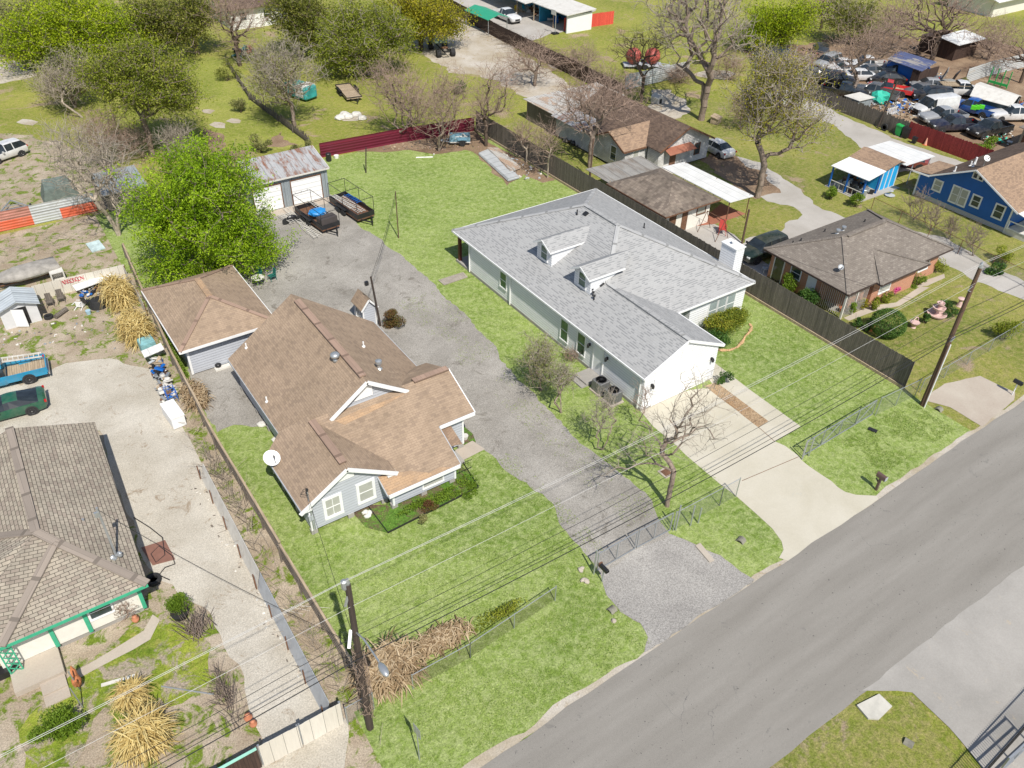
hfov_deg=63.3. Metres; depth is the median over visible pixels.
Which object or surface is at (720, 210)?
brick patio
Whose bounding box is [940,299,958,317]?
palm shrub
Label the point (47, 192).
tarp covered mound
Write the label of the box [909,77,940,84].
parked car
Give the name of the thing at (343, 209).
utility trailer
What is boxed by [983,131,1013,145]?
scrap pile
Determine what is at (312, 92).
camper shell
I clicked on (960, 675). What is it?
parking lot
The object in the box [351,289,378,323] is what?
playhouse
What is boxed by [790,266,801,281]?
window
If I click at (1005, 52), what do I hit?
bare tree
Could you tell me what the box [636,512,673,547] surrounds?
chain link gate
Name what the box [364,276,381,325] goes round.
service pole
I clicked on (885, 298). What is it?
flower shrub
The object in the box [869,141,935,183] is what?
flat carport
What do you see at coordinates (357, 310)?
window
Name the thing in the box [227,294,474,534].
grey house
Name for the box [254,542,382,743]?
brush pile
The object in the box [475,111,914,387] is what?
board fence
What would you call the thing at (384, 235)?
overhead wire
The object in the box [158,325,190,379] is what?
ivy strip
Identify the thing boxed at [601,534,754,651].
gravel apron
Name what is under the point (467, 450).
path
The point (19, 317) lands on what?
door
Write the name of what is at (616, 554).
chain link gate
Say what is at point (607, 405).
bare shrub
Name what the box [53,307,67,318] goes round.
carpet roll
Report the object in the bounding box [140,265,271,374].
detached garage
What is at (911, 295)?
path
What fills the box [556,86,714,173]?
gabled house
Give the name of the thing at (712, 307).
window
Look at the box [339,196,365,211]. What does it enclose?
ladder
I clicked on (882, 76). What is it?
parked car
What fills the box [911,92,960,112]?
cargo van
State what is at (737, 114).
bare tree
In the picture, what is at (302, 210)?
utility trailer
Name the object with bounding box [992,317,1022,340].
scrub bush
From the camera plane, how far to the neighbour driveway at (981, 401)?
56.71 m
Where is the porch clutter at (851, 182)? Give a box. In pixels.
[837,174,877,194]
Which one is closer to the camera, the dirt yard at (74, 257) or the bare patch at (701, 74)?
the dirt yard at (74, 257)
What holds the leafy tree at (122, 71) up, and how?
on the ground at (316, 122)
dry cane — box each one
[93,271,140,315]
[107,302,160,353]
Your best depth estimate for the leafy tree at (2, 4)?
108.36 m
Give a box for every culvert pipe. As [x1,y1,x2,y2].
[606,605,617,614]
[735,536,745,544]
[903,737,914,748]
[934,406,943,412]
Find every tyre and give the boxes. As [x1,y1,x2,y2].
[43,313,53,319]
[146,572,161,586]
[881,123,887,130]
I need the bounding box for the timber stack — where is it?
[939,81,970,86]
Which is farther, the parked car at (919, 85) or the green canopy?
the green canopy
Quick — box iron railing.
[987,727,1023,767]
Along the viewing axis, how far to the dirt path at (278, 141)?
88.95 m
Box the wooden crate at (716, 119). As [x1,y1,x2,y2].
[710,113,722,124]
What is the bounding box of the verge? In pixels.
[770,694,967,767]
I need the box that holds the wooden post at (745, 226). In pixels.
[741,209,749,243]
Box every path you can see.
[0,55,36,83]
[203,129,296,164]
[454,441,483,459]
[648,89,690,118]
[699,153,780,198]
[844,287,928,320]
[918,274,944,286]
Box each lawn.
[95,131,970,767]
[502,99,1023,429]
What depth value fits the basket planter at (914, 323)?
63.14 m
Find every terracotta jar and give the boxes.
[131,614,138,622]
[244,712,252,721]
[249,719,256,727]
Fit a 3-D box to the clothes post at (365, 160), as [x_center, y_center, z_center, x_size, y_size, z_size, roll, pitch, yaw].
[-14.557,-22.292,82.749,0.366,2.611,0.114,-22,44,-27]
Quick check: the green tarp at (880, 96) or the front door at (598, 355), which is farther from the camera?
the green tarp at (880, 96)
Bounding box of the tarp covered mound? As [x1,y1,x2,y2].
[40,176,79,202]
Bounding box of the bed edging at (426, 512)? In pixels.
[368,462,478,532]
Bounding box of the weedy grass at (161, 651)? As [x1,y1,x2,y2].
[19,610,213,767]
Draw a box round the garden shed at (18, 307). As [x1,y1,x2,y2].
[0,287,41,329]
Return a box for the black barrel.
[325,152,331,161]
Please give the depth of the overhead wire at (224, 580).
35.24 m
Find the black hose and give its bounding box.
[134,517,174,579]
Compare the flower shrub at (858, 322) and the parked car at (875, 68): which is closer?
the flower shrub at (858, 322)
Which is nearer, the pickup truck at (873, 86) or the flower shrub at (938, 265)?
the flower shrub at (938, 265)
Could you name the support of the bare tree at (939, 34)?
on the junk yard dirt
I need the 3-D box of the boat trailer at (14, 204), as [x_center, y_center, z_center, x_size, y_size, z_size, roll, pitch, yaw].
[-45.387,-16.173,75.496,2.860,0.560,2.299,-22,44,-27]
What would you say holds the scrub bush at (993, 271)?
on the neighbour lawn at (808, 174)
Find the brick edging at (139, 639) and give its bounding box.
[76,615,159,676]
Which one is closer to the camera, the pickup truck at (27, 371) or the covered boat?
the pickup truck at (27, 371)
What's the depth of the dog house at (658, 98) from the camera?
100.91 m
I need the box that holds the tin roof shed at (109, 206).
[92,165,146,211]
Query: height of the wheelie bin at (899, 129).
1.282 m
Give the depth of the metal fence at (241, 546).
45.43 m
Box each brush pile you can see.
[0,218,124,261]
[165,388,284,581]
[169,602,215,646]
[202,655,247,731]
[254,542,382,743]
[283,604,325,643]
[463,19,730,131]
[780,47,853,69]
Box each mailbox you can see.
[598,561,608,581]
[874,471,887,490]
[1012,378,1023,394]
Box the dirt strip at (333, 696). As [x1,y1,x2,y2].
[122,270,362,717]
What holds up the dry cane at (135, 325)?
on the dirt yard at (74, 257)
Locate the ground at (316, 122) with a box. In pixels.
[0,0,1023,767]
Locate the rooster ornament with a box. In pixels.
[70,666,81,686]
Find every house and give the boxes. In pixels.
[0,422,149,707]
[208,0,295,29]
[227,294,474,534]
[451,188,755,409]
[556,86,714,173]
[606,168,720,229]
[651,92,663,104]
[763,209,953,318]
[912,142,1023,241]
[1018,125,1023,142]
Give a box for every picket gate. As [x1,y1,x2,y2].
[257,724,302,765]
[297,701,343,745]
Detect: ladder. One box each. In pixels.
[1,352,41,362]
[283,207,317,237]
[285,212,320,234]
[307,199,328,213]
[331,194,353,208]
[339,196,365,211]
[345,193,360,202]
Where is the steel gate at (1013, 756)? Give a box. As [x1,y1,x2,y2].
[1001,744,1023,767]
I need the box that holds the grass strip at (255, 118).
[178,57,308,150]
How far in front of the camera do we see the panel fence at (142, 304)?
63.49 m
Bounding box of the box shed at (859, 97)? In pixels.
[844,92,874,106]
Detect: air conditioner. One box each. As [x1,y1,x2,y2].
[589,375,609,396]
[601,385,623,406]
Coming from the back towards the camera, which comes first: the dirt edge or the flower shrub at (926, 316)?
the dirt edge
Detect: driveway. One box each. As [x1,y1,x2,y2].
[188,194,753,651]
[641,363,877,559]
[928,376,1014,425]
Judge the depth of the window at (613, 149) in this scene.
85.06 m
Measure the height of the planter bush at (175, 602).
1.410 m
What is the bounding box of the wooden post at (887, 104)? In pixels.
[877,81,897,127]
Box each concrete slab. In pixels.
[695,543,713,562]
[857,694,891,719]
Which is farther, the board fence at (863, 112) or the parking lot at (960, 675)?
the board fence at (863, 112)
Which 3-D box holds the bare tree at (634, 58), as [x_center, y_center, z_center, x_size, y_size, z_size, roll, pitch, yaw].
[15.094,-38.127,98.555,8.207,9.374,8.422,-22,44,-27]
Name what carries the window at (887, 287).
in the brick house at (870, 248)
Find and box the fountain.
[927,301,946,318]
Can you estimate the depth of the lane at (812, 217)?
76.35 m
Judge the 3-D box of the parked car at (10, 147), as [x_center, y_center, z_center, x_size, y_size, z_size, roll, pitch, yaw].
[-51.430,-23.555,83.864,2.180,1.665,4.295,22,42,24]
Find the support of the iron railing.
on the parking lot at (960, 675)
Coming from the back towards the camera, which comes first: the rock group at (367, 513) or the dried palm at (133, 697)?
the rock group at (367, 513)
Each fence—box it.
[0,193,97,231]
[31,264,125,299]
[121,243,282,559]
[123,266,147,315]
[196,464,258,587]
[219,746,261,767]
[225,57,308,141]
[253,573,328,711]
[277,543,372,705]
[319,117,474,156]
[344,693,374,723]
[411,586,556,689]
[439,0,621,91]
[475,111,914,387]
[564,11,613,30]
[624,62,689,88]
[673,477,740,530]
[758,59,910,132]
[802,400,877,455]
[871,197,1023,285]
[875,378,921,415]
[908,121,993,160]
[919,322,1023,392]
[966,54,1023,81]
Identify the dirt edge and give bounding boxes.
[358,131,554,184]
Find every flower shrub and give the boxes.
[847,302,857,314]
[851,317,862,327]
[859,298,869,309]
[864,319,874,331]
[870,296,880,309]
[881,291,893,303]
[911,272,927,288]
[922,313,930,322]
[934,257,948,272]
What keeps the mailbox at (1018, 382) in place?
on the neighbour driveway at (981, 401)
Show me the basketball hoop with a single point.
(553, 12)
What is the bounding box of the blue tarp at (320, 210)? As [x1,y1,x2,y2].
[308,207,325,215]
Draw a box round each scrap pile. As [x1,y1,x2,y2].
[79,285,102,297]
[148,356,177,401]
[231,45,252,56]
[559,136,577,148]
[871,98,917,119]
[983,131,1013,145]
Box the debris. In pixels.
[506,154,541,180]
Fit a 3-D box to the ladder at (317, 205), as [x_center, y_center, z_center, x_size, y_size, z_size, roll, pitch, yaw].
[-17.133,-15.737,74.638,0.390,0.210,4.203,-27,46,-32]
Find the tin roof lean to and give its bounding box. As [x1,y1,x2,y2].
[586,156,659,182]
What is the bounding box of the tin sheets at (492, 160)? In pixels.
[479,149,519,180]
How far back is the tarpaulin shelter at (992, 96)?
100.10 m
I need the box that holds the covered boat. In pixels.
[0,256,59,286]
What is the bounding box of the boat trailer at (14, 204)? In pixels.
[1,200,30,210]
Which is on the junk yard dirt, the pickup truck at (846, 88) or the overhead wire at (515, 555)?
the pickup truck at (846, 88)
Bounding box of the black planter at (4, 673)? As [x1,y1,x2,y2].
[0,662,18,680]
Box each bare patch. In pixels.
[17,119,37,124]
[202,109,214,113]
[209,122,224,127]
[227,118,240,122]
[342,113,357,120]
[695,70,735,79]
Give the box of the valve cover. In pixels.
[868,427,877,432]
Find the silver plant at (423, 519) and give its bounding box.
[418,513,427,523]
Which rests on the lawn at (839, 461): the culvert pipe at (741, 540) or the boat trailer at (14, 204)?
the culvert pipe at (741, 540)
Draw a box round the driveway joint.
[742,457,796,480]
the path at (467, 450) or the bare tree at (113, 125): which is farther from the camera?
the bare tree at (113, 125)
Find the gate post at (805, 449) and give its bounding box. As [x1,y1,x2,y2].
[801,440,808,459]
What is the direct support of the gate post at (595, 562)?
on the lawn at (839, 461)
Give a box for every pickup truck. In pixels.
[0,353,49,385]
[0,385,47,420]
[492,7,521,23]
[821,80,869,96]
[853,55,887,66]
[857,81,900,100]
[867,79,913,97]
[917,105,969,122]
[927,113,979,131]
[937,79,974,94]
[958,97,996,118]
[966,117,1014,139]
[988,103,1023,120]
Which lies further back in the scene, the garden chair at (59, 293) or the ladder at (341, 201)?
the ladder at (341, 201)
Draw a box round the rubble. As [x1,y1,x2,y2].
[334,111,366,120]
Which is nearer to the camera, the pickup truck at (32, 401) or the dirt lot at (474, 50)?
the pickup truck at (32, 401)
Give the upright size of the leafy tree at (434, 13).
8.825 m
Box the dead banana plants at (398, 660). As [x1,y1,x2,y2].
[341,625,431,705]
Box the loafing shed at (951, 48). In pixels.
[917,30,985,60]
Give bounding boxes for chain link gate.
[596,531,637,570]
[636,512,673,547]
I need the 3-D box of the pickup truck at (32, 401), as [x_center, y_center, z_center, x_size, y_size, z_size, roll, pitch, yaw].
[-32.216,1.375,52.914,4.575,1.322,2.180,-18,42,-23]
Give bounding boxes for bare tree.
[17,111,148,235]
[21,58,82,117]
[61,101,160,164]
[151,111,198,163]
[193,0,276,66]
[232,29,331,126]
[346,48,459,139]
[406,60,480,151]
[461,52,528,146]
[493,31,579,85]
[507,112,543,162]
[525,113,566,177]
[541,48,653,167]
[550,34,611,70]
[595,365,740,507]
[605,24,682,102]
[618,0,765,120]
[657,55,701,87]
[702,41,752,81]
[718,85,768,129]
[793,0,838,29]
[825,0,933,87]
[861,0,994,60]
[871,0,909,34]
[963,6,1023,46]
[963,22,1014,59]
[974,21,1023,82]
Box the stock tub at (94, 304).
[89,296,107,310]
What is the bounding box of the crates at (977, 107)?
[971,104,984,109]
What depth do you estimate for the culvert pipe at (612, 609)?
42.15 m
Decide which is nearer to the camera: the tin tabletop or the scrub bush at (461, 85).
the tin tabletop
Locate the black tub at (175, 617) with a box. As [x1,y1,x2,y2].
[170,605,188,621]
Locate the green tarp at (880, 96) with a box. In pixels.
[871,90,889,104]
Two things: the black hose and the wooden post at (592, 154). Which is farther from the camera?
the wooden post at (592, 154)
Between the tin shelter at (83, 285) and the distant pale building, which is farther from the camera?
the distant pale building
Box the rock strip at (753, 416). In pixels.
[705,383,767,426]
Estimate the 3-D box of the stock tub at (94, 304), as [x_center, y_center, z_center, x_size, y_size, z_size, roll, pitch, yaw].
[-31.522,-6.207,63.165,1.360,0.640,1.360,-22,44,-27]
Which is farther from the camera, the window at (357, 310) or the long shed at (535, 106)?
the long shed at (535, 106)
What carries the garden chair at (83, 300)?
on the dirt yard at (74, 257)
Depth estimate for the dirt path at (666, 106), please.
100.70 m
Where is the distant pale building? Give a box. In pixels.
[948,0,1023,16]
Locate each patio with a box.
[686,224,767,276]
[697,204,744,225]
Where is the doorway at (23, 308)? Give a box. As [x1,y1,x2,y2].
[12,306,31,323]
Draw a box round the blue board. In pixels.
[86,240,105,252]
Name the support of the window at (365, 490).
in the grey house at (356, 413)
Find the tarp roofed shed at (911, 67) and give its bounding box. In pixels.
[887,51,939,85]
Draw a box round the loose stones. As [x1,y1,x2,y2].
[191,488,300,677]
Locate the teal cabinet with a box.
[137,335,155,350]
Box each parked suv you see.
[743,230,788,264]
[753,46,790,59]
[812,42,829,54]
[813,51,841,68]
[818,69,855,84]
[912,85,953,100]
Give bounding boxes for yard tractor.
[428,26,455,57]
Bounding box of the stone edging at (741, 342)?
[718,323,752,351]
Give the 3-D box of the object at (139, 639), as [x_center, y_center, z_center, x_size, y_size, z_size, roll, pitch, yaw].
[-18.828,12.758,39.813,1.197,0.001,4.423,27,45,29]
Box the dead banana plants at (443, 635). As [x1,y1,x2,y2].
[409,613,476,666]
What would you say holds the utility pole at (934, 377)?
on the lawn at (839, 461)
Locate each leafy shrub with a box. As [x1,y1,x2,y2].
[457,472,479,500]
[512,328,575,392]
[541,357,581,412]
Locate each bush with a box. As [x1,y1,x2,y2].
[26,702,85,743]
[163,591,191,614]
[213,58,242,80]
[229,97,247,112]
[248,133,272,152]
[289,139,310,149]
[334,64,354,76]
[382,308,406,329]
[450,80,466,92]
[703,306,751,334]
[707,328,733,348]
[715,368,734,384]
[782,272,798,291]
[798,287,820,303]
[825,185,837,198]
[849,192,865,207]
[870,308,907,338]
[893,286,900,294]
[984,262,1006,275]
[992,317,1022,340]
[995,244,1015,264]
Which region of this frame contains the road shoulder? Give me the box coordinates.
[462,395,1023,767]
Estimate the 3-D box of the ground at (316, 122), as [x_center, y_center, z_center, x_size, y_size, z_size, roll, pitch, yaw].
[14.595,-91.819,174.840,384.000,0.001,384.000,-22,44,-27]
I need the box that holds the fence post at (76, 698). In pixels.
[69,688,82,707]
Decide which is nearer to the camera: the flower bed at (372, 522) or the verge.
the verge
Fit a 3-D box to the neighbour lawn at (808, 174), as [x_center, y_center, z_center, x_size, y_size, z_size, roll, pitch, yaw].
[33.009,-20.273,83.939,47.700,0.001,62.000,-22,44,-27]
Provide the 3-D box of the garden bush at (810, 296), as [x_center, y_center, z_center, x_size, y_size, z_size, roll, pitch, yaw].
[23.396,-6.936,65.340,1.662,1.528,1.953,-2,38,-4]
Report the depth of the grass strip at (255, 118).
96.19 m
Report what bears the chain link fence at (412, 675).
on the lawn at (839, 461)
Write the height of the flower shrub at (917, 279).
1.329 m
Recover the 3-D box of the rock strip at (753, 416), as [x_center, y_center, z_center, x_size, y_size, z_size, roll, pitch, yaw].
[15.030,1.304,55.669,1.042,0.001,5.075,-21,43,-26]
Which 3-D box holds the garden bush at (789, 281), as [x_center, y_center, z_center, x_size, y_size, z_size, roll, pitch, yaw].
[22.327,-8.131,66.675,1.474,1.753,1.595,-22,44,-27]
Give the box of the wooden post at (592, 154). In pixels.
[590,138,593,175]
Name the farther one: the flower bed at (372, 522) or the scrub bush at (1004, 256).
the scrub bush at (1004, 256)
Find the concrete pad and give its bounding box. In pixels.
[454,0,595,39]
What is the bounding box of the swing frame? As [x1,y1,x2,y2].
[697,211,727,241]
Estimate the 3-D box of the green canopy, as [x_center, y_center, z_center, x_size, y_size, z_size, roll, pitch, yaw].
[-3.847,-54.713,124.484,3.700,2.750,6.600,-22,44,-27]
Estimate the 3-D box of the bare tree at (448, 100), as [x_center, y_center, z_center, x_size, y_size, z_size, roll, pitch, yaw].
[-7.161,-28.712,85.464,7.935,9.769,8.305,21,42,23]
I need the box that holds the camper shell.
[284,80,316,100]
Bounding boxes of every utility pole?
[340,578,388,730]
[920,262,983,407]
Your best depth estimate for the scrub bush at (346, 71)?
106.04 m
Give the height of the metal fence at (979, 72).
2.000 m
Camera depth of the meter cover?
50.21 m
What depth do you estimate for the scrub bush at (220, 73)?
103.64 m
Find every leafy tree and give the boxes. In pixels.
[0,0,71,55]
[0,0,178,75]
[15,42,100,110]
[51,22,216,156]
[102,129,304,288]
[115,0,233,59]
[252,0,344,56]
[291,0,426,84]
[367,0,481,50]
[714,31,847,197]
[722,0,836,50]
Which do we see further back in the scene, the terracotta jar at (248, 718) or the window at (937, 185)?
the window at (937, 185)
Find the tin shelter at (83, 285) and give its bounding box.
[72,274,110,291]
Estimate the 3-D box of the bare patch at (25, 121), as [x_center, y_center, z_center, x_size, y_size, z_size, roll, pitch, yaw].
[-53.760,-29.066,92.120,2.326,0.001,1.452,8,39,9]
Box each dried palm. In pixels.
[101,694,186,767]
[104,672,157,717]
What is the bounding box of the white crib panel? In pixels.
[887,106,897,114]
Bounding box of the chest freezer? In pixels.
[160,399,186,428]
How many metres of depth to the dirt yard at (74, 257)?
41.18 m
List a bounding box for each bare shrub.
[111,599,137,630]
[562,345,580,361]
[581,382,620,449]
[628,378,659,431]
[901,184,934,220]
[917,198,951,230]
[938,211,964,238]
[952,222,992,256]
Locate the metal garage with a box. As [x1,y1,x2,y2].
[235,145,330,219]
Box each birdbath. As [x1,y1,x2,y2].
[885,190,894,197]
[956,297,964,307]
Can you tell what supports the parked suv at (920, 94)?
on the junk yard dirt
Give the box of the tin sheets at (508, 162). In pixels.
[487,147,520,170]
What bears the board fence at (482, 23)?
on the ground at (316, 122)
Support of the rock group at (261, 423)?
on the gravel driveway at (330, 270)
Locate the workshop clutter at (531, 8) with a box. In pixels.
[519,5,562,23]
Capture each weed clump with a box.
[471,597,526,632]
[973,136,998,149]
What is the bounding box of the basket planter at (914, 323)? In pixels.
[910,317,919,328]
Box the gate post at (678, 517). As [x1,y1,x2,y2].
[675,505,681,530]
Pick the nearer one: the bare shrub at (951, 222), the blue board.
the blue board
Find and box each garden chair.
[44,293,54,308]
[55,289,65,304]
[72,298,85,310]
[79,297,89,306]
[268,267,276,281]
[717,219,726,235]
[761,261,770,272]
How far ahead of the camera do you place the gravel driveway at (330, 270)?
56.77 m
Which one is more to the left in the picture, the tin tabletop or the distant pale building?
the tin tabletop
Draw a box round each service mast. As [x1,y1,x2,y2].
[93,507,121,560]
[300,488,315,528]
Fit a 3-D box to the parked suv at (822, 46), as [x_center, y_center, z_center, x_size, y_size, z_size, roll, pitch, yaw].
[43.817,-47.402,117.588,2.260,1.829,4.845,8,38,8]
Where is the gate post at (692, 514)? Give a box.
[690,505,695,525]
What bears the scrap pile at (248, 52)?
on the ground at (316, 122)
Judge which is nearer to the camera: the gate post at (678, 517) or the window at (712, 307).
the gate post at (678, 517)
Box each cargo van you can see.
[879,65,897,72]
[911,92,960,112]
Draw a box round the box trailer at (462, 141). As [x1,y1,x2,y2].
[441,132,469,146]
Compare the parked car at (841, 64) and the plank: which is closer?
the plank
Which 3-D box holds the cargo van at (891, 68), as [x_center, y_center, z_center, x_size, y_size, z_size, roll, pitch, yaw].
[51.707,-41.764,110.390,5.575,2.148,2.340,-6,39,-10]
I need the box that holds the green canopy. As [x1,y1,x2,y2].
[465,5,507,35]
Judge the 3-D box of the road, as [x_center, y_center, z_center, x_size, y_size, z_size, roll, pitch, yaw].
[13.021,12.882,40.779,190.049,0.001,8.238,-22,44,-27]
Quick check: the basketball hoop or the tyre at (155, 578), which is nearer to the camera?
the tyre at (155, 578)
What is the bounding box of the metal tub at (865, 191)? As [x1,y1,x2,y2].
[860,188,867,196]
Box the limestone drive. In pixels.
[0,358,348,767]
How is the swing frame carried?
on the patio at (707, 234)
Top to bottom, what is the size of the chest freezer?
0.880 m
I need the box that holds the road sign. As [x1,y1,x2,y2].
[413,723,420,759]
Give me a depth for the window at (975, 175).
76.52 m
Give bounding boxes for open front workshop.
[515,0,595,33]
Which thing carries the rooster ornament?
on the weedy grass at (161, 651)
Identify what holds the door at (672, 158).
in the gabled house at (666, 140)
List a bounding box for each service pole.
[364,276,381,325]
[395,191,398,237]
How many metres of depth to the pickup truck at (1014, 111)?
97.98 m
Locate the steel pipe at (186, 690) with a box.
[161,686,212,694]
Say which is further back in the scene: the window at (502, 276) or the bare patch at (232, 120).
the bare patch at (232, 120)
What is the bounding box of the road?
[481,401,1023,767]
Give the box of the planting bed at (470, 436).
[464,427,475,444]
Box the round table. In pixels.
[251,274,263,286]
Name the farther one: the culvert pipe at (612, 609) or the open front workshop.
the open front workshop
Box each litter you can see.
[0,310,115,348]
[383,140,478,149]
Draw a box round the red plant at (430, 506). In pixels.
[421,499,438,512]
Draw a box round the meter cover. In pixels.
[657,466,670,478]
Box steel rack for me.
[987,67,1012,88]
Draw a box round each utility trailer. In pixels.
[293,189,339,236]
[327,177,374,225]
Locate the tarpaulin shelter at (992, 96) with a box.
[970,82,1020,107]
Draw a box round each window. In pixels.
[87,603,115,621]
[263,8,270,18]
[322,492,344,520]
[355,306,360,317]
[355,477,376,505]
[422,475,443,489]
[499,270,506,291]
[559,317,568,344]
[575,331,585,357]
[609,144,616,161]
[632,150,639,157]
[693,142,700,154]
[696,206,706,215]
[706,300,718,320]
[716,296,727,313]
[725,292,736,310]
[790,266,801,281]
[804,275,816,290]
[877,283,890,294]
[931,178,943,192]
[947,184,962,203]
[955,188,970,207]
[969,193,982,208]
[971,171,978,179]
[990,202,1006,220]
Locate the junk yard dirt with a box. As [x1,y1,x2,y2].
[742,30,1023,150]
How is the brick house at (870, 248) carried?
on the neighbour lawn at (808, 174)
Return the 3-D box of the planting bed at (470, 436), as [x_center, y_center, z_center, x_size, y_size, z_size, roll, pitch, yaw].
[-2.707,3.229,52.578,0.761,0.001,2.045,-3,38,-5]
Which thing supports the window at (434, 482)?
in the grey house at (356, 413)
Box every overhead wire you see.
[1,245,1022,754]
[1,248,1019,756]
[43,262,1022,767]
[99,510,351,642]
[115,285,1018,767]
[153,301,1023,767]
[166,304,1023,767]
[305,488,350,627]
[371,196,394,275]
[678,207,958,310]
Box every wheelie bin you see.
[893,123,904,135]
[900,126,911,138]
[910,136,918,143]
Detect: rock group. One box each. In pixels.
[257,421,265,426]
[362,510,371,517]
[578,566,615,622]
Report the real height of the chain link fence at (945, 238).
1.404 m
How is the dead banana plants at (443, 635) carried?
on the lawn at (839, 461)
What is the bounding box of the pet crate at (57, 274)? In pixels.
[49,267,65,280]
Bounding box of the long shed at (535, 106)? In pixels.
[524,82,623,152]
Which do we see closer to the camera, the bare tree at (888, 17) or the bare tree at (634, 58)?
the bare tree at (634, 58)
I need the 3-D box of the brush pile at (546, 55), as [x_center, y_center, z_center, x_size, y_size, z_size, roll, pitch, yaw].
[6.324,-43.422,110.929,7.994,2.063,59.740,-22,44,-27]
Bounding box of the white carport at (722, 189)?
[662,162,753,220]
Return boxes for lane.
[737,156,1023,299]
[770,85,963,171]
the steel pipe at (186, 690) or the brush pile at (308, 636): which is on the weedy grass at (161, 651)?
the steel pipe at (186, 690)
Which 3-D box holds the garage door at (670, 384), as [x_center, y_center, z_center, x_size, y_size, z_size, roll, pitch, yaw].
[11.274,-0.231,55.599,4.980,2.290,0.090,-22,44,-27]
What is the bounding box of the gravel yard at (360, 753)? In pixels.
[344,716,381,767]
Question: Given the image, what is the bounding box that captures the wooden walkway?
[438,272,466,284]
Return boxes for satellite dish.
[263,450,280,473]
[983,155,989,165]
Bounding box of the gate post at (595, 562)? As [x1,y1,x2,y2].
[593,550,597,574]
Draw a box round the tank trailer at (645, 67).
[623,47,669,69]
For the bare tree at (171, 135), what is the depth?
83.11 m
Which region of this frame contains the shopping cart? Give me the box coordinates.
[163,385,178,400]
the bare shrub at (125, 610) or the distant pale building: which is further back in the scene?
the distant pale building
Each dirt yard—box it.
[0,212,355,767]
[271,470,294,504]
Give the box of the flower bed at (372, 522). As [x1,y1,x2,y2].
[354,466,473,532]
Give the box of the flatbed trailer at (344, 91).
[335,83,361,104]
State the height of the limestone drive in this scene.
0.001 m
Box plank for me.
[101,674,135,686]
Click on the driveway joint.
(768, 469)
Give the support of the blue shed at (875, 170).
on the neighbour lawn at (808, 174)
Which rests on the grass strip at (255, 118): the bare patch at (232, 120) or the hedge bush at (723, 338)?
the bare patch at (232, 120)
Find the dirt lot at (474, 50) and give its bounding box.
[411,15,572,96]
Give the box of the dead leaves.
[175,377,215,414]
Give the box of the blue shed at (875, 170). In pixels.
[825,147,905,201]
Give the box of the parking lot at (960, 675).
[864,566,1023,767]
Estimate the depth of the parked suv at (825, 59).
112.55 m
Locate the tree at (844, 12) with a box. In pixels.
[809,0,895,43]
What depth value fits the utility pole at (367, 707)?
33.36 m
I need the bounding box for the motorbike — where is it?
[282,211,300,224]
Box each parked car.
[0,138,27,163]
[707,138,736,158]
[797,66,821,80]
[827,57,853,68]
[828,62,861,70]
[845,68,874,81]
[859,63,884,73]
[869,71,906,84]
[900,159,929,168]
[904,82,932,96]
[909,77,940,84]
[935,79,955,87]
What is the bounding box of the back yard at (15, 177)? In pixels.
[0,133,118,230]
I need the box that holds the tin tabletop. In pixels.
[141,343,163,357]
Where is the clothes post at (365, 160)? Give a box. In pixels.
[365,147,366,172]
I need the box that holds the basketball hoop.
[551,9,558,34]
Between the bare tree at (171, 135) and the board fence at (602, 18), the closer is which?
the bare tree at (171, 135)
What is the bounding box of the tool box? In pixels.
[316,212,337,225]
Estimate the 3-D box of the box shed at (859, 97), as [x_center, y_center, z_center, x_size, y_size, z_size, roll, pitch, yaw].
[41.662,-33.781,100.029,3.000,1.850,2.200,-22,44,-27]
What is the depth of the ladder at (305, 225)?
73.80 m
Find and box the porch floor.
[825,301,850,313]
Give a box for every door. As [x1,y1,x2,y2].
[10,310,28,326]
[252,183,284,213]
[289,173,323,204]
[591,344,604,374]
[650,355,709,406]
[669,155,675,164]
[669,215,676,223]
[680,211,688,229]
[770,257,785,282]

